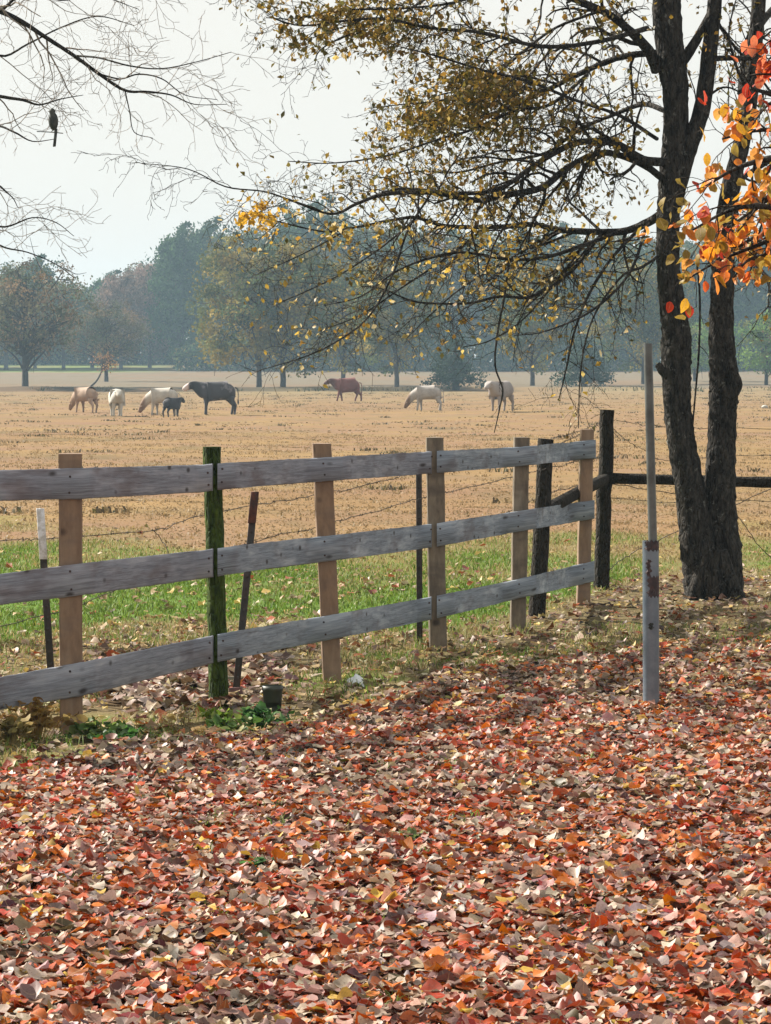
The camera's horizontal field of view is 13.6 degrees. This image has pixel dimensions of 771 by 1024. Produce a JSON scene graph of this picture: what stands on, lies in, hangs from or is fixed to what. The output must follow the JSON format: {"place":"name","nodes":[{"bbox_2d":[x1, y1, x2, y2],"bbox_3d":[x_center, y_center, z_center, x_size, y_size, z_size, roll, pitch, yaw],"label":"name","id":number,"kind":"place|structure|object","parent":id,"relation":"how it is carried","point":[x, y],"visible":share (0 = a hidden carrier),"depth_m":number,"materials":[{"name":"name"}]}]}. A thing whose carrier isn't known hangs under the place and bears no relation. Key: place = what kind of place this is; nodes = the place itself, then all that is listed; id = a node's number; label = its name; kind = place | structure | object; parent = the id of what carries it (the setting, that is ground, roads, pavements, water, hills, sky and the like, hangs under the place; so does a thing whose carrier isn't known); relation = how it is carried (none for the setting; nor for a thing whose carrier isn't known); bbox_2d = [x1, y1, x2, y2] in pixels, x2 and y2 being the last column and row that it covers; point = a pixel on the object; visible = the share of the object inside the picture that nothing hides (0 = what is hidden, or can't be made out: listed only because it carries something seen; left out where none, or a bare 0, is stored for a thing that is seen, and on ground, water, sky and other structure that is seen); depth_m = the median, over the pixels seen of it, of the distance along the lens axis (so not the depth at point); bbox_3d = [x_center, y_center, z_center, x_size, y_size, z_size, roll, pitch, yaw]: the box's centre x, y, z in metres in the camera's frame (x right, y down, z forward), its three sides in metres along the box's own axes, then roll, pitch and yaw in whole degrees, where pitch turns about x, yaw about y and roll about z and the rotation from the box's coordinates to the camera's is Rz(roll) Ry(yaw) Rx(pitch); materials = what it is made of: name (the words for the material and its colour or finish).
{"place":"outdoors","nodes":[
{"label":"outdoors","id":0,"kind":"place"},
{"bbox_2d":[0,362,770,1023],"bbox_3d":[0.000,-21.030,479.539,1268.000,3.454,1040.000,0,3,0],"label":"ground","id":1,"kind":"structure","parent":0,"point":[138,382],"depth_m":70.53,"materials":[{"name":"beige plant"}]},
{"bbox_2d":[0,713,34,746],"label":"dry weed","id":2,"kind":"object","parent":1,"relation":"on","point":[9,726],"visible":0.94,"depth_m":13.77,"materials":[{"name":"beige plant"}]},
{"bbox_2d":[0,266,42,369],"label":"forest tree","id":3,"kind":"object","parent":1,"relation":"on","point":[6,361],"visible":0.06,"depth_m":439.25,"materials":[{"name":"green plant"}]},
{"bbox_2d":[0,260,56,358],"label":"forest tree","id":4,"kind":"object","parent":1,"relation":"on","point":[11,266],"visible":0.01,"depth_m":475.71,"materials":[{"name":"green plant"}]},
{"bbox_2d":[15,253,66,367],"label":"pine tree","id":5,"kind":"object","parent":1,"relation":"on","point":[33,273],"visible":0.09,"depth_m":450.33,"materials":[{"name":"green plant"}]},
{"bbox_2d":[0,697,87,740],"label":"dry weed","id":6,"kind":"object","parent":1,"relation":"on","point":[37,711],"visible":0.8,"depth_m":14.00,"materials":[{"name":"brown plant"}]},
{"bbox_2d":[0,239,94,385],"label":"oak tree","id":7,"kind":"object","parent":1,"relation":"on","point":[28,342],"visible":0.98,"depth_m":260.36,"materials":[{"name":"plant"}]},
{"bbox_2d":[31,279,99,368],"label":"forest tree","id":8,"kind":"object","parent":1,"relation":"on","point":[63,354],"visible":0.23,"depth_m":438.26,"materials":[{"name":"green plant"}]},
{"bbox_2d":[68,387,99,412],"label":"cow","id":9,"kind":"object","parent":1,"relation":"on","point":[82,395],"visible":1,"depth_m":137.06},
{"bbox_2d":[53,716,126,740],"bbox_3d":[-1.262,0.934,14.040,0.328,0.117,0.337,0,3,0],"label":"weed","id":10,"kind":"object","parent":1,"relation":"on","point":[90,728],"visible":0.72,"depth_m":13.96,"materials":[{"name":"green plant"}]},
{"bbox_2d":[54,286,128,367],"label":"forest tree","id":11,"kind":"object","parent":1,"relation":"on","point":[92,361],"visible":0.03,"depth_m":451.29,"materials":[{"name":"green plant"}]},
{"bbox_2d":[90,350,118,386],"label":"leaning tree","id":12,"kind":"object","parent":1,"relation":"on","point":[104,359],"visible":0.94,"depth_m":244.59,"materials":[{"name":"plant"}]},
{"bbox_2d":[55,285,156,381],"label":"oak tree","id":13,"kind":"object","parent":1,"relation":"on","point":[100,321],"visible":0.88,"depth_m":328.84,"materials":[{"name":"green plant"}]},
{"bbox_2d":[84,269,134,300],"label":"pine tree","id":14,"kind":"object","parent":1,"relation":"on","point":[97,283],"visible":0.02,"depth_m":476.36,"materials":[{"name":"green plant"}]},
{"bbox_2d":[81,266,149,369],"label":"bare forest tree","id":15,"kind":"object","parent":1,"relation":"on","point":[116,290],"visible":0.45,"depth_m":438.10,"materials":[{"name":"plant"}]},
{"bbox_2d":[108,389,125,415],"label":"cow","id":16,"kind":"object","parent":1,"relation":"on","point":[116,397],"visible":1,"depth_m":125.48},
{"bbox_2d":[87,724,149,744],"bbox_3d":[-1.139,0.954,13.822,0.206,0.096,0.298,1,3,13],"label":"weed","id":17,"kind":"object","parent":1,"relation":"on","point":[129,730],"visible":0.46,"depth_m":13.78,"materials":[{"name":"green plant"}]},
{"bbox_2d":[122,261,175,367],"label":"bare forest tree","id":18,"kind":"object","parent":1,"relation":"on","point":[142,276],"visible":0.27,"depth_m":449.73,"materials":[{"name":"plant"}]},
{"bbox_2d":[124,260,185,362],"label":"forest tree","id":19,"kind":"object","parent":1,"relation":"on","point":[141,301],"visible":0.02,"depth_m":475.77,"materials":[{"name":"green plant"}]},
{"bbox_2d":[138,387,179,414],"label":"cow","id":20,"kind":"object","parent":1,"relation":"on","point":[154,397],"visible":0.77,"depth_m":130.07},
{"bbox_2d":[0,0,325,322],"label":"bare tree","id":21,"kind":"object","parent":1,"relation":"on","point":[19,21],"visible":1,"depth_m":19.99,"materials":[{"name":"brown plant"}]},
{"bbox_2d":[37,108,62,146],"bbox_3d":[-2.062,-2.364,19.915,0.161,0.237,0.062,0,3,0],"label":"bird","id":22,"kind":"object","parent":21,"relation":"on","point":[53,120],"visible":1,"depth_m":19.90},
{"bbox_2d":[162,397,184,416],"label":"calf","id":23,"kind":"object","parent":1,"relation":"on","point":[169,403],"visible":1,"depth_m":124.55},
{"bbox_2d":[139,220,211,367],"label":"pine tree","id":24,"kind":"object","parent":1,"relation":"on","point":[173,257],"visible":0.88,"depth_m":437.40,"materials":[{"name":"green plant"}]},
{"bbox_2d":[172,221,225,363],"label":"forest tree","id":25,"kind":"object","parent":1,"relation":"on","point":[192,232],"visible":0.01,"depth_m":474.99,"materials":[{"name":"green plant"}]},
{"bbox_2d":[173,215,238,365],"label":"pine tree","id":26,"kind":"object","parent":1,"relation":"on","point":[202,243],"visible":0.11,"depth_m":449.58,"materials":[{"name":"green plant"}]},
{"bbox_2d":[182,381,238,414],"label":"cow","id":27,"kind":"object","parent":1,"relation":"on","point":[207,392],"visible":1,"depth_m":130.65},
{"bbox_2d":[198,706,232,720],"bbox_3d":[-0.771,0.923,14.666,0.167,0.081,0.166,0,3,0],"label":"weed","id":28,"kind":"object","parent":1,"relation":"on","point":[207,713],"visible":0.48,"depth_m":14.66,"materials":[{"name":"green plant"}]},
{"bbox_2d":[194,228,264,369],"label":"forest tree","id":29,"kind":"object","parent":1,"relation":"on","point":[246,243],"visible":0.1,"depth_m":437.18,"materials":[{"name":"green plant"}]},
{"bbox_2d":[205,712,262,732],"bbox_3d":[-0.661,0.931,14.259,0.257,0.105,0.361,0,3,0],"label":"weed","id":30,"kind":"object","parent":1,"relation":"on","point":[228,724],"visible":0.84,"depth_m":14.18,"materials":[{"name":"green plant"}]},
{"bbox_2d":[229,492,258,706],"bbox_3d":[-0.689,0.438,15.722,0.081,1.063,0.401,0,3,11],"label":"leaning post","id":31,"kind":"object","parent":1,"relation":"on","point":[253,506],"visible":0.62,"depth_m":15.76,"materials":[{"name":"wood"}]},
{"bbox_2d":[233,225,273,341],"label":"olive forest tree","id":32,"kind":"object","parent":1,"relation":"on","point":[255,236],"visible":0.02,"depth_m":449.42,"materials":[{"name":"green plant"}]},
{"bbox_2d":[239,855,275,867],"bbox_3d":[-0.400,1.120,10.230,0.121,0.072,0.104,0,3,0],"label":"weed","id":33,"kind":"object","parent":1,"relation":"on","point":[260,861],"visible":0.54,"depth_m":10.22,"materials":[{"name":"green plant"}]},
{"bbox_2d":[176,234,339,386],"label":"golden tree","id":34,"kind":"object","parent":1,"relation":"on","point":[220,261],"visible":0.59,"depth_m":265.62,"materials":[{"name":"green plant"}]},
{"bbox_2d":[236,700,294,729],"bbox_3d":[-0.559,0.905,14.349,0.260,0.147,0.211,1,3,28],"label":"weed","id":35,"kind":"object","parent":1,"relation":"on","point":[260,710],"visible":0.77,"depth_m":14.35,"materials":[{"name":"green plant"}]},
{"bbox_2d":[252,221,283,241],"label":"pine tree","id":36,"kind":"object","parent":1,"relation":"on","point":[269,230],"depth_m":476.73,"materials":[{"name":"green plant"}]},
{"bbox_2d":[262,685,282,711],"bbox_3d":[-0.527,0.872,15.103,0.100,0.125,0.100,0,3,0],"label":"plant pot","id":37,"kind":"object","parent":1,"relation":"on","point":[272,696],"visible":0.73,"depth_m":15.07,"materials":[{"name":"black plastic"}]},
{"bbox_2d":[201,231,361,386],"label":"grey green tree","id":38,"kind":"object","parent":1,"relation":"on","point":[283,355],"visible":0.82,"depth_m":263.97,"materials":[{"name":"plant"}]},
{"bbox_2d":[260,203,327,368],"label":"pine tree","id":39,"kind":"object","parent":1,"relation":"on","point":[295,230],"visible":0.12,"depth_m":437.67,"materials":[{"name":"green plant"}]},
{"bbox_2d":[0,429,595,733],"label":"board fence","id":40,"kind":"object","parent":1,"relation":"on","point":[70,483],"visible":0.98,"depth_m":15.78,"materials":[{"name":"grey wood"}]},
{"bbox_2d":[303,194,352,359],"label":"pine tree","id":41,"kind":"object","parent":1,"relation":"on","point":[315,205],"visible":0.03,"depth_m":449.61,"materials":[{"name":"green plant"}]},
{"bbox_2d":[328,211,354,361],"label":"forest tree","id":42,"kind":"object","parent":1,"relation":"on","point":[345,214],"depth_m":477.44,"materials":[{"name":"green plant"}]},
{"bbox_2d":[324,377,361,400],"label":"cow","id":43,"kind":"object","parent":1,"relation":"on","point":[343,385],"visible":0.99,"depth_m":187.56},
{"bbox_2d":[296,248,398,377],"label":"grey green tree","id":44,"kind":"object","parent":1,"relation":"on","point":[345,361],"visible":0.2,"depth_m":298.83,"materials":[{"name":"plant"}]},
{"bbox_2d":[308,216,391,367],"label":"forest tree","id":45,"kind":"object","parent":1,"relation":"on","point":[331,255],"visible":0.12,"depth_m":437.64,"materials":[{"name":"green plant"}]},
{"bbox_2d":[346,674,363,686],"bbox_3d":[-0.151,0.842,16.273,0.092,0.062,0.120,0,3,0],"label":"plastic bag","id":46,"kind":"object","parent":1,"relation":"on","point":[359,678],"visible":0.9,"depth_m":16.24,"materials":[{"name":"white plastic"}]},
{"bbox_2d":[363,223,402,249],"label":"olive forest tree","id":47,"kind":"object","parent":1,"relation":"on","point":[368,234],"visible":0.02,"depth_m":451.16,"materials":[{"name":"green plant"}]},
{"bbox_2d":[0,519,770,1023],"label":"fallen leaves","id":48,"kind":"object","parent":1,"relation":"on","point":[120,909],"visible":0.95,"depth_m":10.62,"materials":[{"name":"red plant"}]},
{"bbox_2d":[0,409,770,667],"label":"wire fence","id":49,"kind":"object","parent":1,"relation":"on","point":[605,479],"visible":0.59,"depth_m":21.20,"materials":[{"name":"brown wood"}]},
{"bbox_2d":[0,333,770,371],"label":"undergrowth","id":50,"kind":"object","parent":1,"relation":"on","point":[185,357],"visible":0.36,"depth_m":430.15,"materials":[{"name":"green plant"}]},
{"bbox_2d":[1,329,770,363],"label":"woodland","id":51,"kind":"object","parent":1,"relation":"on","point":[362,358],"visible":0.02,"depth_m":494.45,"materials":[{"name":"green plant"}]},
{"bbox_2d":[340,254,451,386],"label":"grey green tree","id":52,"kind":"object","parent":1,"relation":"on","point":[400,308],"visible":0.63,"depth_m":283.25,"materials":[{"name":"plant"}]},
{"bbox_2d":[29,385,770,391],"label":"tall weeds","id":53,"kind":"object","parent":1,"relation":"on","point":[634,390],"visible":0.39,"depth_m":257.64,"materials":[{"name":"plant"}]},
{"bbox_2d":[393,827,427,839],"bbox_3d":[0.074,1.095,10.884,0.139,0.078,0.120,0,3,0],"label":"weed","id":54,"kind":"object","parent":1,"relation":"on","point":[413,832],"visible":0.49,"depth_m":10.87,"materials":[{"name":"green plant"}]},
{"bbox_2d":[370,225,453,367],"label":"forest tree","id":55,"kind":"object","parent":1,"relation":"on","point":[408,250],"visible":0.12,"depth_m":437.37,"materials":[{"name":"green plant"}]},
{"bbox_2d":[71,0,770,600],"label":"twin trunk tree","id":56,"kind":"object","parent":1,"relation":"on","point":[711,542],"visible":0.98,"depth_m":22.37,"materials":[{"name":"brown plant"}]},
{"bbox_2d":[404,385,443,410],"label":"horse","id":57,"kind":"object","parent":1,"relation":"on","point":[419,393],"visible":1,"depth_m":145.11},
{"bbox_2d":[415,227,467,356],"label":"bare forest tree","id":58,"kind":"object","parent":1,"relation":"on","point":[441,247],"visible":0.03,"depth_m":449.88,"materials":[{"name":"plant"}]},
{"bbox_2d":[420,334,489,389],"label":"cedar tree","id":59,"kind":"object","parent":1,"relation":"on","point":[460,372],"visible":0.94,"depth_m":257.14,"materials":[{"name":"green plant"}]},
{"bbox_2d":[424,229,499,361],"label":"forest tree","id":60,"kind":"object","parent":1,"relation":"on","point":[474,321],"visible":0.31,"depth_m":437.37,"materials":[{"name":"green plant"}]},
{"bbox_2d":[462,229,518,359],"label":"olive forest tree","id":61,"kind":"object","parent":1,"relation":"on","point":[488,337],"visible":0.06,"depth_m":450.00,"materials":[{"name":"green plant"}]},
{"bbox_2d":[484,381,513,410],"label":"cow","id":62,"kind":"object","parent":1,"relation":"on","point":[493,388],"visible":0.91,"depth_m":139.05},
{"bbox_2d":[488,223,553,356],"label":"pine tree","id":63,"kind":"object","parent":1,"relation":"on","point":[529,255],"visible":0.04,"depth_m":438.04,"materials":[{"name":"green plant"}]},
{"bbox_2d":[479,261,582,385],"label":"grey green tree","id":64,"kind":"object","parent":1,"relation":"on","point":[533,326],"visible":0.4,"depth_m":298.60,"materials":[{"name":"plant"}]},
{"bbox_2d":[526,222,588,367],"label":"pine tree","id":65,"kind":"object","parent":1,"relation":"on","point":[562,224],"visible":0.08,"depth_m":449.08,"materials":[{"name":"green plant"}]},
{"bbox_2d":[552,234,612,347],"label":"forest tree","id":66,"kind":"object","parent":1,"relation":"on","point":[584,321],"visible":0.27,"depth_m":437.05,"materials":[{"name":"green plant"}]},
{"bbox_2d":[549,335,616,386],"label":"cedar tree","id":67,"kind":"object","parent":1,"relation":"on","point":[603,375],"visible":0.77,"depth_m":273.98,"materials":[{"name":"green plant"}]},
{"bbox_2d":[578,235,605,346],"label":"olive forest tree","id":68,"kind":"object","parent":1,"relation":"on","point":[601,242],"depth_m":474.47,"materials":[{"name":"green plant"}]},
{"bbox_2d":[583,235,639,353],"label":"olive forest tree","id":69,"kind":"object","parent":1,"relation":"on","point":[620,237],"visible":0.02,"depth_m":449.72,"materials":[{"name":"green plant"}]},
{"bbox_2d":[600,238,660,344],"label":"forest tree","id":70,"kind":"object","parent":1,"relation":"on","point":[640,263],"visible":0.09,"depth_m":438.21,"materials":[{"name":"green plant"}]},
{"bbox_2d":[577,255,707,383],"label":"grey green tree","id":71,"kind":"object","parent":1,"relation":"on","point":[644,334],"visible":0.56,"depth_m":308.19,"materials":[{"name":"plant"}]},
{"bbox_2d":[631,235,654,348],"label":"pine tree","id":72,"kind":"object","parent":1,"relation":"on","point":[634,237],"depth_m":476.37,"materials":[{"name":"green plant"}]},
{"bbox_2d":[642,343,658,709],"bbox_3d":[1.236,0.090,15.069,0.082,1.747,0.078,0,3,0],"label":"metal pole","id":73,"kind":"object","parent":1,"relation":"on","point":[650,565],"visible":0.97,"depth_m":15.05,"materials":[{"name":"grey metal"}]},
{"bbox_2d":[648,236,698,341],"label":"bare forest tree","id":74,"kind":"object","parent":1,"relation":"on","point":[655,245],"depth_m":450.24,"materials":[{"name":"plant"}]},
{"bbox_2d":[658,319,709,380],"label":"bushy tree","id":75,"kind":"object","parent":1,"relation":"on","point":[703,343],"visible":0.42,"depth_m":329.03,"materials":[{"name":"green plant"}]},
{"bbox_2d":[635,28,770,319],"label":"orange leaf tree","id":76,"kind":"object","parent":1,"relation":"on","point":[751,202],"visible":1,"depth_m":12.95,"materials":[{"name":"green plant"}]},
{"bbox_2d":[679,238,746,340],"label":"forest tree","id":77,"kind":"object","parent":1,"relation":"on","point":[705,296],"visible":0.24,"depth_m":436.93,"materials":[{"name":"green plant"}]},
{"bbox_2d":[692,240,758,348],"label":"olive forest tree","id":78,"kind":"object","parent":1,"relation":"on","point":[700,244],"depth_m":450.67,"materials":[{"name":"green plant"}]},
{"bbox_2d":[733,226,770,353],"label":"pine tree","id":79,"kind":"object","parent":1,"relation":"on","point":[751,309],"visible":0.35,"depth_m":437.22,"materials":[{"name":"green plant"}]},
{"bbox_2d":[734,309,770,384],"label":"bushy tree","id":80,"kind":"object","parent":1,"relation":"on","point":[762,360],"visible":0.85,"depth_m":298.78,"materials":[{"name":"green plant"}]},
{"bbox_2d":[762,284,770,342],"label":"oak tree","id":81,"kind":"object","parent":1,"relation":"on","point":[769,321],"visible":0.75,"depth_m":291.80,"materials":[{"name":"green plant"}]},
{"bbox_2d":[0,520,770,1023],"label":"grass","id":82,"kind":"structure","parent":0,"point":[290,572],"depth_m":21.69,"materials":[{"name":"green plant"}]},
{"bbox_2d":[0,0,770,362],"label":"sky","id":83,"kind":"structure","parent":0,"point":[33,171],"materials":[{"name":"white"}]}
]}

